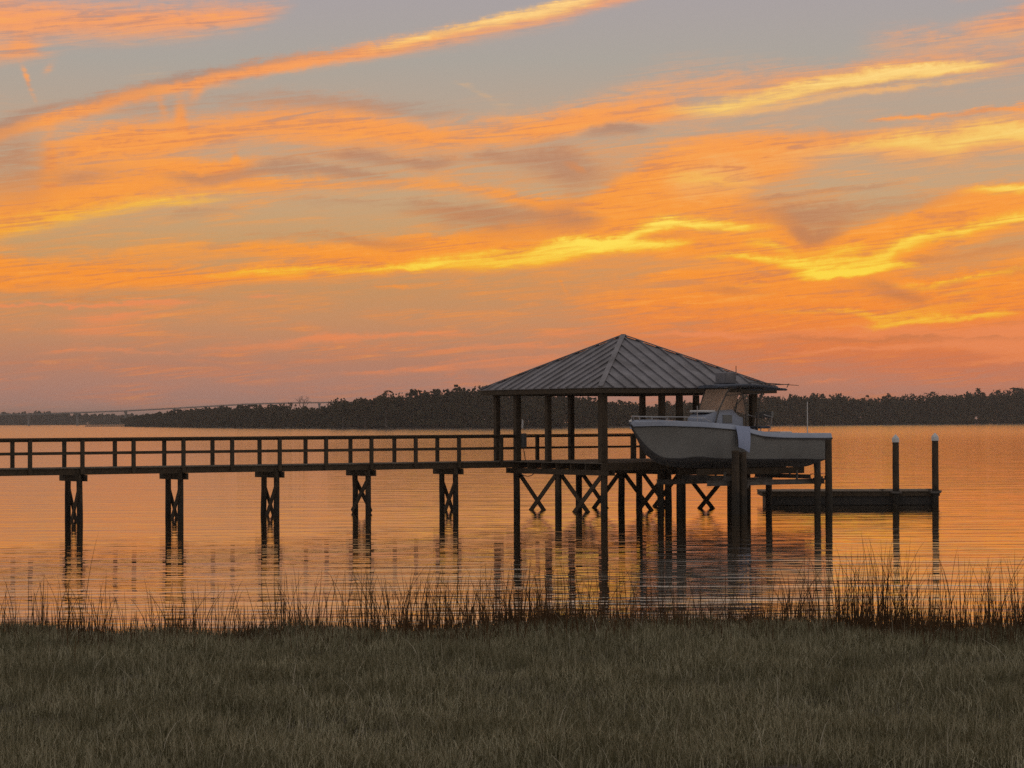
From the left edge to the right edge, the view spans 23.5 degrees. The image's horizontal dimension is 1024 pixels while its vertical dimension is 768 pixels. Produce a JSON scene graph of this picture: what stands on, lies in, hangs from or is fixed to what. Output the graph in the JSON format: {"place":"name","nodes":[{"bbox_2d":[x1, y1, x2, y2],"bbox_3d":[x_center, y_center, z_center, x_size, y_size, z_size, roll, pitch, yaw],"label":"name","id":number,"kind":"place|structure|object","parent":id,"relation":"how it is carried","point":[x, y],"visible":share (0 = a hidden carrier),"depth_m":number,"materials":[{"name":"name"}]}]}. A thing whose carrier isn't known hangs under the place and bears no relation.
{"place":"outdoors","nodes":[
{"label":"outdoors","id":0,"kind":"place"},
{"bbox_2d":[84,425,127,426],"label":"sand spit","id":1,"kind":"structure","parent":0,"point":[105,426],"depth_m":1968.31,"materials":[{"name":"beige sand"}]},
{"bbox_2d":[0,419,1023,634],"bbox_3d":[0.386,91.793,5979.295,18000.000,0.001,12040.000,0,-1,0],"label":"water","id":2,"kind":"structure","parent":0,"point":[220,534],"depth_m":79.19,"materials":[{"name":"orange liquid"}]},
{"bbox_2d":[0,402,349,424],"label":"road bridge","id":3,"kind":"structure","parent":2,"relation":"in","point":[77,415],"depth_m":2843.95,"materials":[{"name":"grey concrete"}]},
{"bbox_2d":[0,434,518,520],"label":"walkway","id":4,"kind":"structure","parent":2,"relation":"in","point":[82,472],"depth_m":93.76,"materials":[{"name":"brown wood"}]},
{"bbox_2d":[479,334,777,512],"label":"pavilion","id":5,"kind":"structure","parent":2,"relation":"in","point":[622,365],"depth_m":98.36,"materials":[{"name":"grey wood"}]},
{"bbox_2d":[656,440,831,513],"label":"lift","id":6,"kind":"object","parent":2,"relation":"in","point":[738,480],"visible":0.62,"depth_m":95.66,"materials":[{"name":"wood"}]},
{"bbox_2d":[629,372,832,479],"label":"motor boat","id":7,"kind":"object","parent":6,"relation":"on","point":[712,432],"visible":0.96,"depth_m":94.91,"materials":[{"name":"paint"}]},
{"bbox_2d":[757,488,941,504],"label":"floating dock","id":8,"kind":"object","parent":2,"relation":"on","point":[852,496],"visible":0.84,"depth_m":102.88,"materials":[{"name":"brown wood"}]},
{"bbox_2d":[890,434,901,504],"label":"mooring pile","id":9,"kind":"object","parent":2,"relation":"in","point":[895,459],"visible":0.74,"depth_m":102.52,"materials":[{"name":"brown wood"}]},
{"bbox_2d":[930,433,940,504],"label":"mooring pile","id":10,"kind":"object","parent":2,"relation":"in","point":[935,491],"visible":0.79,"depth_m":102.52,"materials":[{"name":"brown wood"}]},
{"bbox_2d":[0,611,1023,767],"bbox_3d":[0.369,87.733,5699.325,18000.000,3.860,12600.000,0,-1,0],"label":"marsh ground","id":11,"kind":"structure","parent":0,"point":[784,766],"depth_m":29.92,"materials":[{"name":"brown plant"}]},
{"bbox_2d":[0,532,1023,661],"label":"shore reeds","id":12,"kind":"object","parent":11,"relation":"on","point":[886,620],"visible":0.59,"depth_m":40.40,"materials":[{"name":"brown plant"}]},
{"bbox_2d":[0,0,1023,421],"label":"sky","id":13,"kind":"structure","parent":0,"point":[203,202],"materials":[{"name":"orange"}]},
{"bbox_2d":[128,420,1023,427],"bbox_3d":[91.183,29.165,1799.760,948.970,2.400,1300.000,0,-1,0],"label":"shore","id":14,"kind":"structure","parent":0,"point":[768,423],"depth_m":1373.24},
{"bbox_2d":[295,396,310,407],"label":"bare tree","id":15,"kind":"object","parent":14,"relation":"on","point":[302,401],"visible":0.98,"depth_m":1349.33,"materials":[{"name":"brown plant"}]},
{"bbox_2d":[330,398,353,428],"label":"broad tree","id":16,"kind":"object","parent":14,"relation":"on","point":[342,410],"visible":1,"depth_m":1178.63,"materials":[{"name":"green plant"}]},
{"bbox_2d":[355,397,370,428],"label":"broad tree","id":17,"kind":"object","parent":14,"relation":"on","point":[364,412],"visible":1,"depth_m":1167.28,"materials":[{"name":"green plant"}]},
{"bbox_2d":[375,390,394,428],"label":"broad tree","id":18,"kind":"object","parent":14,"relation":"on","point":[388,405],"visible":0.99,"depth_m":1149.38,"materials":[{"name":"green plant"}]},
{"bbox_2d":[120,384,1023,427],"bbox_3d":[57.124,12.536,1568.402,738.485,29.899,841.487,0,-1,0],"label":"woodland","id":19,"kind":"object","parent":14,"relation":"on","point":[459,407],"visible":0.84,"depth_m":1355.37,"materials":[{"name":"green plant"}]},
{"bbox_2d":[883,393,891,423],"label":"broad tree","id":20,"kind":"object","parent":14,"relation":"on","point":[887,402],"visible":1,"depth_m":1557.74,"materials":[{"name":"green plant"}]},
{"bbox_3d":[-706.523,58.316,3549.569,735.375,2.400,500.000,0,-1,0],"label":"distant shore","id":21,"kind":"structure","parent":0,"visible":0},
{"bbox_2d":[0,411,139,424],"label":"distant woodland","id":22,"kind":"object","parent":21,"relation":"on","point":[84,419],"visible":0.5,"depth_m":3409.17,"materials":[{"name":"green plant"}]}
]}

